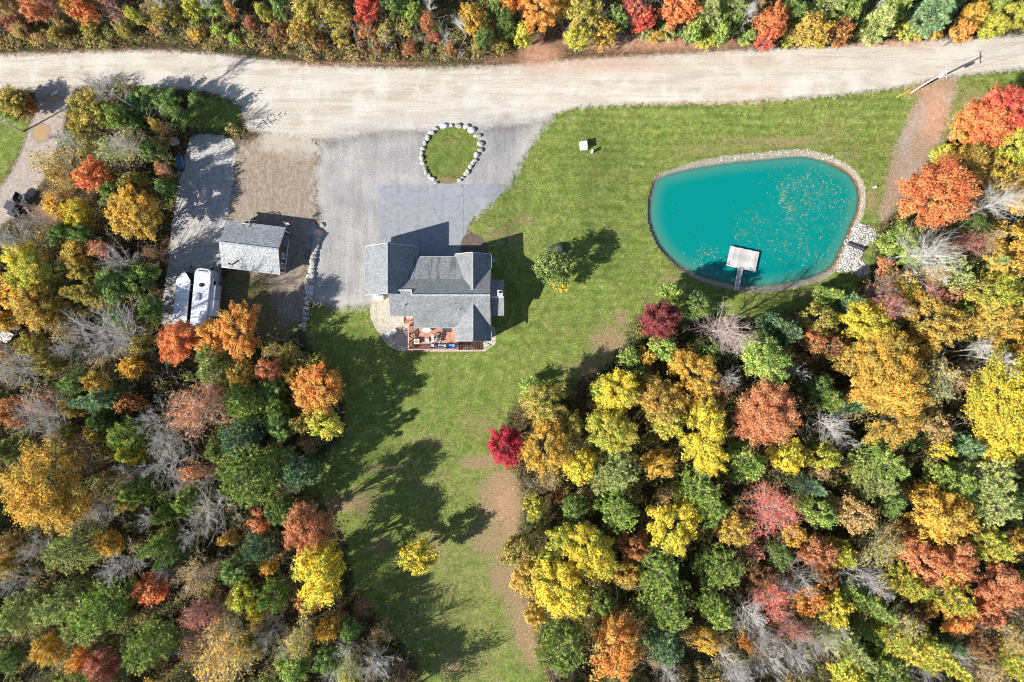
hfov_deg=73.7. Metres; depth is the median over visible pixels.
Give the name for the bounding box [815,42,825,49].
shrub
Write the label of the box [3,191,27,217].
utility buggy
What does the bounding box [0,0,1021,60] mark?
roadside brush
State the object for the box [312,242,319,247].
boulder
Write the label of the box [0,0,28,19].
leafy tree
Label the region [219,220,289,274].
shed
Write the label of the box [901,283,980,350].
leafy tree
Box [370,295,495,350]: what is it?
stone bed
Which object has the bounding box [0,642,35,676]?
leafy tree
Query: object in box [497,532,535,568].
leafy tree
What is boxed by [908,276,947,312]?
half bare tree
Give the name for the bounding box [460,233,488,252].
mulch bed
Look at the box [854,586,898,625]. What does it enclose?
spruce tree
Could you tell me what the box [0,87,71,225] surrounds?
dirt track
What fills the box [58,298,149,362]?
bare tree
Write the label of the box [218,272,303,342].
yard ground
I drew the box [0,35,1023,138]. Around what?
gravel road
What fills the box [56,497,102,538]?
bare tree
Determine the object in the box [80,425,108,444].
leafy tree
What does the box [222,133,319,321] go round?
dirt lot
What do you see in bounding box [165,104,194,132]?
leafy tree
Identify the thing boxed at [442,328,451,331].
door mat
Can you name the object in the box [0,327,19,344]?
white hut
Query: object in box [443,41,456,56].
shrub
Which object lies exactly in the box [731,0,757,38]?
bare tree
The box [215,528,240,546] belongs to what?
leafy tree
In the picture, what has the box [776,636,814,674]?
bare tree
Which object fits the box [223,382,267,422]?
pine tree
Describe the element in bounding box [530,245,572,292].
leafy tree
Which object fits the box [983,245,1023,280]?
leafy tree
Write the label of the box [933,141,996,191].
leafy tree
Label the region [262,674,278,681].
pine tree
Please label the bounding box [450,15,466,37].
bare tree
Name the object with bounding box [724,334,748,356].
bare tree
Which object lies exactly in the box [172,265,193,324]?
cargo trailer
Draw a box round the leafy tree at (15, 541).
[0,531,31,555]
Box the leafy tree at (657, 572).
[627,535,683,598]
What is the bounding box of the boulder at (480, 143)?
[477,141,483,146]
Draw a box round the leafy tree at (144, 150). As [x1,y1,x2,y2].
[135,138,169,162]
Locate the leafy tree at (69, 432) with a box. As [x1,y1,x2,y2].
[45,421,84,447]
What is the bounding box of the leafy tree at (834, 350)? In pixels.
[822,331,846,358]
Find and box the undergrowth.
[0,88,1023,681]
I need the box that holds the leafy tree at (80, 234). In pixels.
[65,222,102,246]
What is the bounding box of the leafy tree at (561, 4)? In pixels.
[553,0,574,19]
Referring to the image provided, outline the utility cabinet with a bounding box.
[374,296,383,299]
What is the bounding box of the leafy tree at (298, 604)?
[293,586,319,614]
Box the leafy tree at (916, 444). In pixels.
[893,431,927,451]
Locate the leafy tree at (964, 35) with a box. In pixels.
[943,18,982,46]
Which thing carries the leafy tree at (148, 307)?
on the forest floor
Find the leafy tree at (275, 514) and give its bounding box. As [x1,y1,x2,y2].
[262,491,296,526]
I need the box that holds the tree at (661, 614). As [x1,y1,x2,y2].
[631,578,692,633]
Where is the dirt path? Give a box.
[880,76,957,221]
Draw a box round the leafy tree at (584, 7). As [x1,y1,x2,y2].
[563,0,604,30]
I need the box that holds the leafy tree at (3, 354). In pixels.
[0,340,17,361]
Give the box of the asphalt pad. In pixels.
[379,185,505,256]
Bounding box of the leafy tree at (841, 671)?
[825,654,870,681]
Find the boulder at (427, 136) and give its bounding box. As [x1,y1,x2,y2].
[425,133,429,140]
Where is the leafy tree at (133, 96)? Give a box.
[122,84,155,118]
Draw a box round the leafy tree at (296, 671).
[273,641,311,681]
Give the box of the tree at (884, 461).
[847,437,912,488]
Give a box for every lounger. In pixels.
[438,344,445,348]
[447,344,454,348]
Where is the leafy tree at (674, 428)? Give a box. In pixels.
[651,403,686,439]
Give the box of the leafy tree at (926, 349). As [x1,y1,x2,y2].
[897,323,942,361]
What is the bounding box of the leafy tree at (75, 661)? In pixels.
[59,643,99,673]
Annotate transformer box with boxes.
[579,141,587,150]
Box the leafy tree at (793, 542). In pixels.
[780,520,809,547]
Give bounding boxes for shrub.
[0,13,21,31]
[0,82,30,117]
[0,100,12,123]
[9,20,30,38]
[12,90,30,99]
[15,96,39,117]
[45,26,62,42]
[51,9,65,27]
[78,19,98,39]
[114,21,133,38]
[146,18,168,36]
[185,26,205,42]
[207,20,228,38]
[228,32,241,46]
[243,14,254,30]
[269,22,289,46]
[311,29,328,50]
[330,22,350,50]
[340,15,358,33]
[356,20,377,40]
[372,42,385,57]
[374,21,395,45]
[393,18,413,36]
[401,42,418,56]
[427,30,440,42]
[430,20,442,35]
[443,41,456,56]
[470,41,484,56]
[492,32,510,54]
[517,376,540,395]
[550,486,567,503]
[635,23,653,41]
[648,29,663,43]
[659,21,676,42]
[694,38,706,48]
[698,26,716,51]
[737,27,756,46]
[780,30,793,49]
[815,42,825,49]
[843,281,861,295]
[860,282,884,302]
[874,256,896,276]
[896,17,919,42]
[913,33,924,42]
[928,29,943,40]
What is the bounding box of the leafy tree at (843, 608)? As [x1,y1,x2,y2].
[816,587,855,631]
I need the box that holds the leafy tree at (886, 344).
[851,322,922,406]
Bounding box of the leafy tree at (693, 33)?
[677,17,703,45]
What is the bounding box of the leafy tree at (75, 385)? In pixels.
[53,369,90,396]
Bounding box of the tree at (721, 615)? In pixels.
[691,585,733,630]
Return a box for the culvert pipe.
[848,242,865,250]
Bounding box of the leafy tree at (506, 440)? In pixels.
[485,425,524,472]
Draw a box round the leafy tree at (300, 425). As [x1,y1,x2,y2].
[289,410,313,436]
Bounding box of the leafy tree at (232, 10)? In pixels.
[222,0,241,21]
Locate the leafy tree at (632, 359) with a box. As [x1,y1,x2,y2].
[616,346,640,368]
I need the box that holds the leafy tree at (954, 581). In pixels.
[923,558,972,594]
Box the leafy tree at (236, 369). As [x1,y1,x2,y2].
[221,357,258,388]
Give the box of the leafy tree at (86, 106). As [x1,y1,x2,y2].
[62,88,115,128]
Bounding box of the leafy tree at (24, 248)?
[0,239,49,271]
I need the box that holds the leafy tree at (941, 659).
[896,623,972,681]
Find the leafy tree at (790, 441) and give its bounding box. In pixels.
[770,432,791,449]
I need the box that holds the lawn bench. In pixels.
[385,328,396,336]
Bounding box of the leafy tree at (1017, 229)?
[983,219,1023,256]
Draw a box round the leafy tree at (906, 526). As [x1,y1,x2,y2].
[881,515,918,546]
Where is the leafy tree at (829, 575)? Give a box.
[810,563,837,590]
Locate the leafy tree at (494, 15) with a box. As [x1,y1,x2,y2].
[486,0,502,23]
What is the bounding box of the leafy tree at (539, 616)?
[523,599,548,631]
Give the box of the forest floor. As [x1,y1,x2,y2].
[0,0,1023,681]
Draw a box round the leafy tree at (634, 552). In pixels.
[612,530,653,562]
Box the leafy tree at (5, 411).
[0,394,39,429]
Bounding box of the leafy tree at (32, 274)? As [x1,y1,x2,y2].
[0,248,62,297]
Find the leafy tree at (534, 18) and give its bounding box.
[512,0,559,34]
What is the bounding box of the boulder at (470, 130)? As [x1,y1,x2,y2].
[467,127,475,133]
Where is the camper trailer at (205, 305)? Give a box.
[189,266,221,336]
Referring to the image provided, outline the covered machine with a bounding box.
[174,154,184,171]
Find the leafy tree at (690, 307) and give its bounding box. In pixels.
[680,289,713,321]
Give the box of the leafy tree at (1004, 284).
[958,268,1023,317]
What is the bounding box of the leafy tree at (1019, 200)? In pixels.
[996,182,1023,216]
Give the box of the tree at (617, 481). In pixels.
[587,446,641,495]
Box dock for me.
[726,246,758,271]
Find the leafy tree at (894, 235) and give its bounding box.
[872,220,925,257]
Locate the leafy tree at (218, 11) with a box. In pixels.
[199,0,227,20]
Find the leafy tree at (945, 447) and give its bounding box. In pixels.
[927,439,957,459]
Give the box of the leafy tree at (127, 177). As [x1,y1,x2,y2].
[116,171,151,193]
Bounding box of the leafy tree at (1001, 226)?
[978,218,1010,246]
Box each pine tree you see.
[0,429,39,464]
[0,584,57,637]
[28,576,94,629]
[40,517,109,574]
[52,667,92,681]
[58,597,119,647]
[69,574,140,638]
[84,404,132,434]
[106,414,159,453]
[114,437,159,467]
[116,473,161,505]
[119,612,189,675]
[150,500,184,524]
[171,483,215,514]
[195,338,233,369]
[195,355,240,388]
[202,436,239,463]
[214,442,280,508]
[216,412,266,457]
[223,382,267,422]
[240,525,279,563]
[248,442,299,482]
[253,570,297,613]
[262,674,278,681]
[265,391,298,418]
[277,450,326,491]
[642,621,684,668]
[688,0,722,41]
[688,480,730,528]
[710,0,750,26]
[754,311,783,332]
[765,318,803,347]
[805,0,849,27]
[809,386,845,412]
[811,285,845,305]
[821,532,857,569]
[825,389,866,416]
[827,291,865,314]
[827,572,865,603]
[829,0,868,24]
[846,462,901,503]
[862,640,911,681]
[869,0,912,27]
[902,0,956,38]
[928,623,968,656]
[929,0,966,21]
[930,298,973,319]
[941,429,987,459]
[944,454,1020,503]
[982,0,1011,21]
[993,484,1023,512]
[1016,573,1023,610]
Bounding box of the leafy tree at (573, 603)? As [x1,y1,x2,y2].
[518,557,595,621]
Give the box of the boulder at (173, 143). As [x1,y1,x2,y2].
[169,137,179,145]
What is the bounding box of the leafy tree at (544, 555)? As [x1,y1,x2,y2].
[524,547,563,584]
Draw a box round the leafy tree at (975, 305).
[967,301,1001,327]
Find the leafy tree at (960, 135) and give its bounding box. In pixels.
[939,109,980,148]
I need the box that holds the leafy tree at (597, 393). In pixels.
[588,378,606,401]
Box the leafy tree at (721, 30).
[710,15,732,47]
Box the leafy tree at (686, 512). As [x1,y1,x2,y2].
[645,491,701,558]
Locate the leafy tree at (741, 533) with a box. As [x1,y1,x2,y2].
[713,511,756,547]
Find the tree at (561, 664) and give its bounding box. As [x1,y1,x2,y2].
[532,618,587,678]
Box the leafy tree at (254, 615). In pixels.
[245,595,268,624]
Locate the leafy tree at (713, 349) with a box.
[693,337,724,360]
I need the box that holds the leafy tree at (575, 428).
[560,409,583,437]
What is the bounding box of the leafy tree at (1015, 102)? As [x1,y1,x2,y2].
[971,81,1023,137]
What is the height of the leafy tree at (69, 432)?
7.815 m
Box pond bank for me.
[647,150,864,293]
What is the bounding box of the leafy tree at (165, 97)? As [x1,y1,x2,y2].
[150,86,182,116]
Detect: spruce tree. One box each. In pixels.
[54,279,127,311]
[67,379,135,412]
[135,522,185,560]
[152,535,201,569]
[494,6,516,47]
[783,469,829,496]
[813,612,877,673]
[847,610,886,648]
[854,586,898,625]
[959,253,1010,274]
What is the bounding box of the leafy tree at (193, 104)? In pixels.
[187,90,206,113]
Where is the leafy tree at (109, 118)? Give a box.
[99,100,128,131]
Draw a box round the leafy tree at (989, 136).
[950,98,1015,150]
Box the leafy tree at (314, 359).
[297,350,333,378]
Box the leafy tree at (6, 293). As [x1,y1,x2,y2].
[0,274,43,310]
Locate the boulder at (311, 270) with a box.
[308,268,314,272]
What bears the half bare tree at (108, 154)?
on the forest floor
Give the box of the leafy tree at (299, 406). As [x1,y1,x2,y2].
[292,393,312,410]
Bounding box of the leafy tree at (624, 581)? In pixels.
[609,558,642,589]
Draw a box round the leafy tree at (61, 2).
[57,0,83,21]
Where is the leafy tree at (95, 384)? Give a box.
[78,370,115,392]
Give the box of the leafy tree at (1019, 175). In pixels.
[1006,161,1023,188]
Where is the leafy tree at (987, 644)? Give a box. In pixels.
[958,628,1002,661]
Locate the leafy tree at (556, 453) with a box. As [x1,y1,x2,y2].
[513,414,574,477]
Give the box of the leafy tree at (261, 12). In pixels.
[253,1,273,22]
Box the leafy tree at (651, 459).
[640,446,679,480]
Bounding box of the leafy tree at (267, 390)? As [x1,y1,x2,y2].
[257,375,288,404]
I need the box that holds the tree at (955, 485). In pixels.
[919,460,977,500]
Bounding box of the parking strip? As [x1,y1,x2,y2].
[162,135,234,330]
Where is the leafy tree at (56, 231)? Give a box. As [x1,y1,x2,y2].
[46,219,74,248]
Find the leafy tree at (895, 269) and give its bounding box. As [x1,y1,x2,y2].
[881,265,916,286]
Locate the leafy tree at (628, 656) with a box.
[587,608,643,681]
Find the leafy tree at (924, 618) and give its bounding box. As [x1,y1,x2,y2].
[895,599,934,627]
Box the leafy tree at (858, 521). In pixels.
[829,488,879,536]
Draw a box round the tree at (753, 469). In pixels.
[721,437,765,484]
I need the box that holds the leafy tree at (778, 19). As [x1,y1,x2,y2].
[751,0,790,39]
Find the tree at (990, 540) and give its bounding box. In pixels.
[951,518,1018,563]
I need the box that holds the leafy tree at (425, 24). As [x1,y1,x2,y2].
[418,10,434,33]
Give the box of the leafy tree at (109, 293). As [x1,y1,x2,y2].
[94,263,132,305]
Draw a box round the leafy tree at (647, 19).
[631,4,656,33]
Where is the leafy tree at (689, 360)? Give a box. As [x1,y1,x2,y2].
[667,345,721,405]
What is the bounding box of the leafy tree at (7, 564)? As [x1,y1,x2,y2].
[0,551,26,574]
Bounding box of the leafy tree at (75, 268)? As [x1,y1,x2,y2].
[65,257,101,282]
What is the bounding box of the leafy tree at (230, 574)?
[217,548,252,585]
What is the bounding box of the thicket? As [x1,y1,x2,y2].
[0,0,1023,681]
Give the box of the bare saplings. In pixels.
[0,0,1023,681]
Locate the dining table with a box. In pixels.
[431,335,433,346]
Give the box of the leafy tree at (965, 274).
[932,252,978,292]
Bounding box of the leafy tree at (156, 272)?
[128,261,162,283]
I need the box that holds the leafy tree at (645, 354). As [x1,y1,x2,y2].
[638,344,659,365]
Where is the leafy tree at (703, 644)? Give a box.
[691,625,727,655]
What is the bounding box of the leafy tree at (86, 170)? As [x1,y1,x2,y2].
[70,154,117,195]
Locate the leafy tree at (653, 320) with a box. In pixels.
[633,299,682,344]
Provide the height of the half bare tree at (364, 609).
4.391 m
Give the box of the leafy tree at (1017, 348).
[986,329,1023,359]
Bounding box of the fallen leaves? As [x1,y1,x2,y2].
[2,27,1016,679]
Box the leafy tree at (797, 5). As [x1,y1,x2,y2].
[782,0,809,26]
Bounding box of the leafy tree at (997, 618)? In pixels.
[962,597,1007,628]
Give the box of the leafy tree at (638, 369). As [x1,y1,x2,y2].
[627,364,646,380]
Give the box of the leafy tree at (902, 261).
[895,246,926,269]
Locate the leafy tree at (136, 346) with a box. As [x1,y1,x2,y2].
[127,332,158,356]
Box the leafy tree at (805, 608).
[791,582,829,617]
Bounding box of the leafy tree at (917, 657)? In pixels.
[866,614,937,675]
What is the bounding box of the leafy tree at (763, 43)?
[753,26,778,52]
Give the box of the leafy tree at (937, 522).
[903,480,982,547]
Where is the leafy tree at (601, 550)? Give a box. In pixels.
[563,520,620,584]
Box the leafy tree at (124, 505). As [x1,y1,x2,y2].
[106,489,138,514]
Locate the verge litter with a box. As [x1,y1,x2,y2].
[0,0,1023,89]
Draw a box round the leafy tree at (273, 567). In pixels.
[258,558,279,577]
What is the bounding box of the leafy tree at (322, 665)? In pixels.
[310,642,341,677]
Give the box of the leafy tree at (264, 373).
[254,358,284,382]
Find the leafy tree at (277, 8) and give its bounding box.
[269,0,295,20]
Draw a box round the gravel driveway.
[312,108,550,305]
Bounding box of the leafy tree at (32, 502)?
[0,433,98,538]
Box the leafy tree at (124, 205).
[102,180,164,242]
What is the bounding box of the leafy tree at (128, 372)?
[114,354,152,381]
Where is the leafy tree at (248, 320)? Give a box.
[211,299,262,363]
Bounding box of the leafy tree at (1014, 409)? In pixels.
[960,338,1023,451]
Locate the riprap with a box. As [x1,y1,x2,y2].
[717,149,876,276]
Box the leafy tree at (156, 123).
[146,117,171,138]
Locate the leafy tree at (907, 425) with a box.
[860,397,928,452]
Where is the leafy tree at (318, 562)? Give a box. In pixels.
[291,531,347,618]
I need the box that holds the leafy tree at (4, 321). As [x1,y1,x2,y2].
[0,310,20,333]
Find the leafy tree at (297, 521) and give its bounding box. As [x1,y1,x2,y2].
[279,497,336,558]
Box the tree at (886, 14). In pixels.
[854,2,897,46]
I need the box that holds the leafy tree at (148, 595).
[128,569,175,606]
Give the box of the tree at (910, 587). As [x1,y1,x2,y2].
[877,555,930,602]
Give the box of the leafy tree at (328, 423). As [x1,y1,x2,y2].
[301,408,346,440]
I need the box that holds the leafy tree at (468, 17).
[458,2,489,36]
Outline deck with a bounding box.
[404,318,481,349]
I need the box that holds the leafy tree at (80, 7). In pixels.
[64,0,102,24]
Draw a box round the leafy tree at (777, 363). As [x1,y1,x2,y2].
[739,329,795,387]
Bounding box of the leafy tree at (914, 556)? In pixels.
[893,534,953,590]
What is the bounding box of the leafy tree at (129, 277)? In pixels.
[119,268,155,295]
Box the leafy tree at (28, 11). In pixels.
[17,0,55,23]
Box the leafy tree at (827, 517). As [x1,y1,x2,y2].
[793,495,842,529]
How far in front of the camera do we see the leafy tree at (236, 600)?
92.22 m
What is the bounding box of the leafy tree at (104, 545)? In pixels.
[90,528,129,558]
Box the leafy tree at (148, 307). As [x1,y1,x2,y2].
[133,293,166,327]
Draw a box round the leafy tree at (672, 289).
[652,281,685,303]
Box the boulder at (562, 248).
[548,242,565,254]
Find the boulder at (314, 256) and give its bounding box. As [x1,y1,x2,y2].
[310,254,317,258]
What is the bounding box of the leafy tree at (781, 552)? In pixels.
[766,542,794,572]
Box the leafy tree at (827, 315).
[794,297,839,334]
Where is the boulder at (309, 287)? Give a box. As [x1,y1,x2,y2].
[306,284,313,289]
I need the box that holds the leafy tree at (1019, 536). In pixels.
[997,526,1023,554]
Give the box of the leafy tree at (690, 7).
[653,0,704,33]
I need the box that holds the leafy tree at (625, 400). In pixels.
[589,366,640,414]
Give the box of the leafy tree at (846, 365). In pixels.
[827,338,869,376]
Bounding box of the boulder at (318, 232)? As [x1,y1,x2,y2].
[313,229,322,236]
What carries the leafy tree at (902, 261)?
on the forest floor
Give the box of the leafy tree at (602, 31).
[590,14,620,52]
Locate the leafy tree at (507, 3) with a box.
[493,0,517,14]
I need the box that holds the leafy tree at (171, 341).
[156,318,201,366]
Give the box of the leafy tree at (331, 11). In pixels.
[317,0,355,30]
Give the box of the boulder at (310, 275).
[306,273,314,278]
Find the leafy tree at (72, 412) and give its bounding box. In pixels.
[57,396,89,419]
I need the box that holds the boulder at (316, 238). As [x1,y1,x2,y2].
[313,235,320,241]
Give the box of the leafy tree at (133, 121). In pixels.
[120,96,144,134]
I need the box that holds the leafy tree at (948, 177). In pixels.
[893,150,986,233]
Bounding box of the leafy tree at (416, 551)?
[394,536,440,575]
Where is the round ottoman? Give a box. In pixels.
[422,328,430,332]
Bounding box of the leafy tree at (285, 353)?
[275,341,302,370]
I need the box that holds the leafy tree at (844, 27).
[826,15,857,50]
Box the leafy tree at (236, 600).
[225,580,256,615]
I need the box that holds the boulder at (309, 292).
[305,290,313,295]
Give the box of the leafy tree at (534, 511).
[522,493,547,523]
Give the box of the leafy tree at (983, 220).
[953,210,994,237]
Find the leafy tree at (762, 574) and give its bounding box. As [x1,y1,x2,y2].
[747,563,777,588]
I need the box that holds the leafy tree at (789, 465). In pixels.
[764,436,808,478]
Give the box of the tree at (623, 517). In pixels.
[592,487,639,533]
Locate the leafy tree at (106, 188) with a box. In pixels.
[95,179,134,205]
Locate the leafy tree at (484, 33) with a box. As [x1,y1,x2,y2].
[474,25,494,52]
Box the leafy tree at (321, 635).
[314,615,345,643]
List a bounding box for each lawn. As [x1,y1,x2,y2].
[0,68,1023,681]
[422,126,480,184]
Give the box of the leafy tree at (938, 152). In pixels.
[925,141,959,166]
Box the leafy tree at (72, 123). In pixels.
[65,111,101,143]
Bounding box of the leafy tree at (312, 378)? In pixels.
[289,358,345,417]
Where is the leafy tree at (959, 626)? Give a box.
[922,594,982,639]
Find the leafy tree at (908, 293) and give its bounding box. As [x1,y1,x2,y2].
[891,274,921,302]
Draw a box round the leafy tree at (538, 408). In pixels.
[516,379,568,425]
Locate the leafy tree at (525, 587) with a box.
[508,557,542,599]
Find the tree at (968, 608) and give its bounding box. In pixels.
[912,565,977,618]
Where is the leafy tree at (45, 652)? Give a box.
[26,632,68,668]
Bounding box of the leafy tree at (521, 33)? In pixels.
[513,19,532,49]
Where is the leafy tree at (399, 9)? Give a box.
[378,0,408,21]
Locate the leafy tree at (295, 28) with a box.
[286,16,322,43]
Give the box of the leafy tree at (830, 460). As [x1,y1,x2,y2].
[800,440,844,471]
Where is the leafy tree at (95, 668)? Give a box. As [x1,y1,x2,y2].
[78,645,124,681]
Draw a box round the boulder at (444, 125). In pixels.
[440,123,448,128]
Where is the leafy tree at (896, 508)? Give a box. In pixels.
[870,490,908,521]
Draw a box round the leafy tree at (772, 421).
[729,370,804,452]
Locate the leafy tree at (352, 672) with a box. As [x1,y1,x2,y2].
[339,658,361,681]
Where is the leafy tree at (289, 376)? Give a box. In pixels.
[280,366,300,384]
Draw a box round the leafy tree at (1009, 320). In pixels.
[969,291,1023,345]
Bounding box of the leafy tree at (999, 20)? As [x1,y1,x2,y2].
[972,10,1013,40]
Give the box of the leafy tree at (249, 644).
[231,629,266,660]
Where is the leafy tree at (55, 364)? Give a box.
[27,348,69,376]
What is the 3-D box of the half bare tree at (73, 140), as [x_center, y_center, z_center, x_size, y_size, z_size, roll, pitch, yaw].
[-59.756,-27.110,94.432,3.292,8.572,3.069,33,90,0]
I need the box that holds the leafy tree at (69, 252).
[57,236,92,266]
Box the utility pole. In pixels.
[896,42,1020,97]
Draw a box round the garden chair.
[407,332,414,338]
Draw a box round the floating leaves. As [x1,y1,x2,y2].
[663,161,855,275]
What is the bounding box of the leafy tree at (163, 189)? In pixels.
[153,178,180,200]
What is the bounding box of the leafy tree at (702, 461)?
[685,430,729,478]
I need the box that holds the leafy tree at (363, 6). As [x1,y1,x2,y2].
[353,0,383,24]
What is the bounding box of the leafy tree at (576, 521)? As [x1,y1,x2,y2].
[569,515,592,545]
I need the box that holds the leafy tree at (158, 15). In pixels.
[147,0,185,26]
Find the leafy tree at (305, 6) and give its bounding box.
[290,0,326,28]
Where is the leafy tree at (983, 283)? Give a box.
[953,271,996,305]
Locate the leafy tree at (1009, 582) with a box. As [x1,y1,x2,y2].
[970,559,1023,614]
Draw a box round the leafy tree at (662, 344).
[647,333,677,361]
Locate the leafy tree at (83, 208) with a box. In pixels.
[56,196,99,229]
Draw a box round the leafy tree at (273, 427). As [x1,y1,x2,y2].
[263,409,298,444]
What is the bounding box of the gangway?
[734,269,742,289]
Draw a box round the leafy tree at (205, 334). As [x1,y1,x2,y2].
[191,318,240,356]
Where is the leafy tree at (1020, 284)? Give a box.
[1000,279,1023,319]
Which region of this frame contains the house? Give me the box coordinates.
[364,243,503,340]
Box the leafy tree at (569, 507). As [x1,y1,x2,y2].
[559,493,588,518]
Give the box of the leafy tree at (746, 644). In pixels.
[736,631,754,655]
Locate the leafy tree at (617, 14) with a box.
[606,1,628,33]
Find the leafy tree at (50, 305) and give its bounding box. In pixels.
[37,295,76,328]
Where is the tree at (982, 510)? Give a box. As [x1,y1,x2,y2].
[958,488,1023,527]
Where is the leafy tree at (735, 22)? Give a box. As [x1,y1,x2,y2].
[726,7,747,35]
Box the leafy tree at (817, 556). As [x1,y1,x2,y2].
[794,532,839,571]
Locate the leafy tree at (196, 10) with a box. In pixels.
[180,0,207,26]
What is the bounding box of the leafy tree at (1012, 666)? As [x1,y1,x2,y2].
[994,642,1023,681]
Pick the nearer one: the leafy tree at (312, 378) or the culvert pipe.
the leafy tree at (312, 378)
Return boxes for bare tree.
[0,116,23,131]
[0,213,50,257]
[0,343,23,360]
[0,356,42,395]
[0,561,45,601]
[2,345,52,375]
[6,386,72,448]
[10,204,53,238]
[12,530,64,563]
[16,382,65,421]
[25,136,77,186]
[34,0,71,18]
[37,415,81,446]
[41,165,88,194]
[43,317,87,341]
[45,127,90,159]
[45,182,85,211]
[47,335,92,363]
[55,128,89,150]
[56,429,101,460]
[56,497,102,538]
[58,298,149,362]
[64,133,107,162]
[69,445,112,481]
[75,64,148,116]
[79,483,128,530]
[84,237,120,259]
[92,133,143,168]
[93,241,146,274]
[94,0,127,22]
[94,540,159,586]
[106,124,163,168]
[107,131,154,158]
[109,462,150,485]
[116,335,152,356]
[130,508,154,533]
[131,396,181,442]
[135,434,194,494]
[139,0,161,20]
[139,245,172,265]
[143,424,202,463]
[150,563,181,584]
[152,0,185,22]
[154,161,179,179]
[155,373,239,441]
[170,473,200,495]
[170,546,229,600]
[172,457,215,483]
[173,623,211,664]
[175,588,228,633]
[176,509,212,551]
[182,613,261,681]
[183,486,244,545]
[194,468,231,496]
[195,380,226,402]
[200,0,229,20]
[201,609,236,644]
[213,607,244,636]
[251,609,287,651]
[261,339,284,360]
[274,631,303,665]
[278,610,320,662]
[297,434,321,451]
[317,650,342,681]
[323,636,364,681]
[332,636,359,663]
[353,593,376,620]
[354,635,402,681]
[365,614,395,648]
[389,654,413,681]
[423,0,435,19]
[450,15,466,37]
[536,469,563,490]
[570,602,599,640]
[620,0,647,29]
[641,654,681,681]
[652,485,671,503]
[688,297,766,354]
[704,632,751,681]
[707,378,738,403]
[712,362,742,393]
[719,654,754,681]
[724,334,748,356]
[728,591,766,639]
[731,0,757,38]
[733,478,806,540]
[739,535,764,563]
[744,0,766,28]
[744,569,801,623]
[744,633,792,681]
[747,615,782,652]
[768,601,814,645]
[771,556,822,601]
[772,577,802,602]
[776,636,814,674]
[778,618,815,657]
[787,362,812,381]
[804,463,833,484]
[804,620,839,663]
[808,404,851,444]
[817,615,853,642]
[831,431,860,453]
[836,561,866,587]
[848,516,907,571]
[850,555,889,597]
[852,281,911,325]
[859,265,901,300]
[862,571,900,604]
[874,294,912,325]
[876,585,928,646]
[884,657,919,680]
[885,213,968,291]
[902,263,952,289]
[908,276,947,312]
[908,661,945,681]
[917,352,968,403]
[917,375,959,412]
[919,274,950,285]
[920,239,945,261]
[920,285,964,313]
[927,237,965,261]
[941,229,987,256]
[945,372,984,397]
[946,335,995,357]
[950,648,973,672]
[952,347,1018,366]
[955,222,1008,258]
[963,176,1023,229]
[964,360,1019,382]
[965,651,1011,681]
[968,187,996,216]
[987,615,1023,663]
[993,602,1023,627]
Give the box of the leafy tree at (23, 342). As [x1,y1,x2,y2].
[12,331,56,358]
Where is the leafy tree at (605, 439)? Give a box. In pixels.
[582,408,639,455]
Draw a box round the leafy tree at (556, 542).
[545,522,580,557]
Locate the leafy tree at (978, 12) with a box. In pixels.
[958,0,993,28]
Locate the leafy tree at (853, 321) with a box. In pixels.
[835,294,900,341]
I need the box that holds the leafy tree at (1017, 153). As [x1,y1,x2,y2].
[989,124,1023,167]
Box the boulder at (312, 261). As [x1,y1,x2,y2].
[309,258,315,264]
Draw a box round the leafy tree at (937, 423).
[915,404,955,445]
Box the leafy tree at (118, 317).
[102,307,139,333]
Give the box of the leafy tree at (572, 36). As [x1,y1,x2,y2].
[562,22,594,52]
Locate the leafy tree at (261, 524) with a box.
[245,507,272,535]
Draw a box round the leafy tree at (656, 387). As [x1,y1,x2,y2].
[633,371,694,427]
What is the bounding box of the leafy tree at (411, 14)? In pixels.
[404,0,425,25]
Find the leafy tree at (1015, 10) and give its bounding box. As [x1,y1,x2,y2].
[994,0,1023,34]
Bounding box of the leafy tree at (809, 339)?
[799,324,828,356]
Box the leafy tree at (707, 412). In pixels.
[679,394,728,464]
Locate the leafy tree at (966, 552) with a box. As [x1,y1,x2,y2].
[929,538,980,588]
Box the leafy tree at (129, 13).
[119,2,148,26]
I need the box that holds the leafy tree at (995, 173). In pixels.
[972,153,1019,191]
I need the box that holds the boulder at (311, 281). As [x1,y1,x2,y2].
[307,278,314,283]
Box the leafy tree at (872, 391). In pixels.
[844,356,938,422]
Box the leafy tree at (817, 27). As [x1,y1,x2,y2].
[789,9,837,49]
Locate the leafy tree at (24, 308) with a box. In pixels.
[9,275,60,333]
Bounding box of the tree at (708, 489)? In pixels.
[671,462,720,508]
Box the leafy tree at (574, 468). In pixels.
[561,443,600,487]
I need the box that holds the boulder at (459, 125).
[455,123,462,128]
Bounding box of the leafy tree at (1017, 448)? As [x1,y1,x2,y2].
[966,403,1023,471]
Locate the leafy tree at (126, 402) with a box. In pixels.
[111,392,150,417]
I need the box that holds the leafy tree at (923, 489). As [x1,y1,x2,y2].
[908,480,941,504]
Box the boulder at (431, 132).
[428,129,434,134]
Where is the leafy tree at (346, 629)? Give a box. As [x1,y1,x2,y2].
[339,616,364,646]
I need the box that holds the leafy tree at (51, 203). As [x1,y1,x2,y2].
[38,190,77,220]
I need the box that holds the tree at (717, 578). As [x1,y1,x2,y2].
[691,538,744,589]
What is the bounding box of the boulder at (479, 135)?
[473,133,481,137]
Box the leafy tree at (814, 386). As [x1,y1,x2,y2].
[805,373,834,399]
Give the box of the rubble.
[300,283,313,331]
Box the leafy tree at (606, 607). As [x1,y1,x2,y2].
[591,589,616,617]

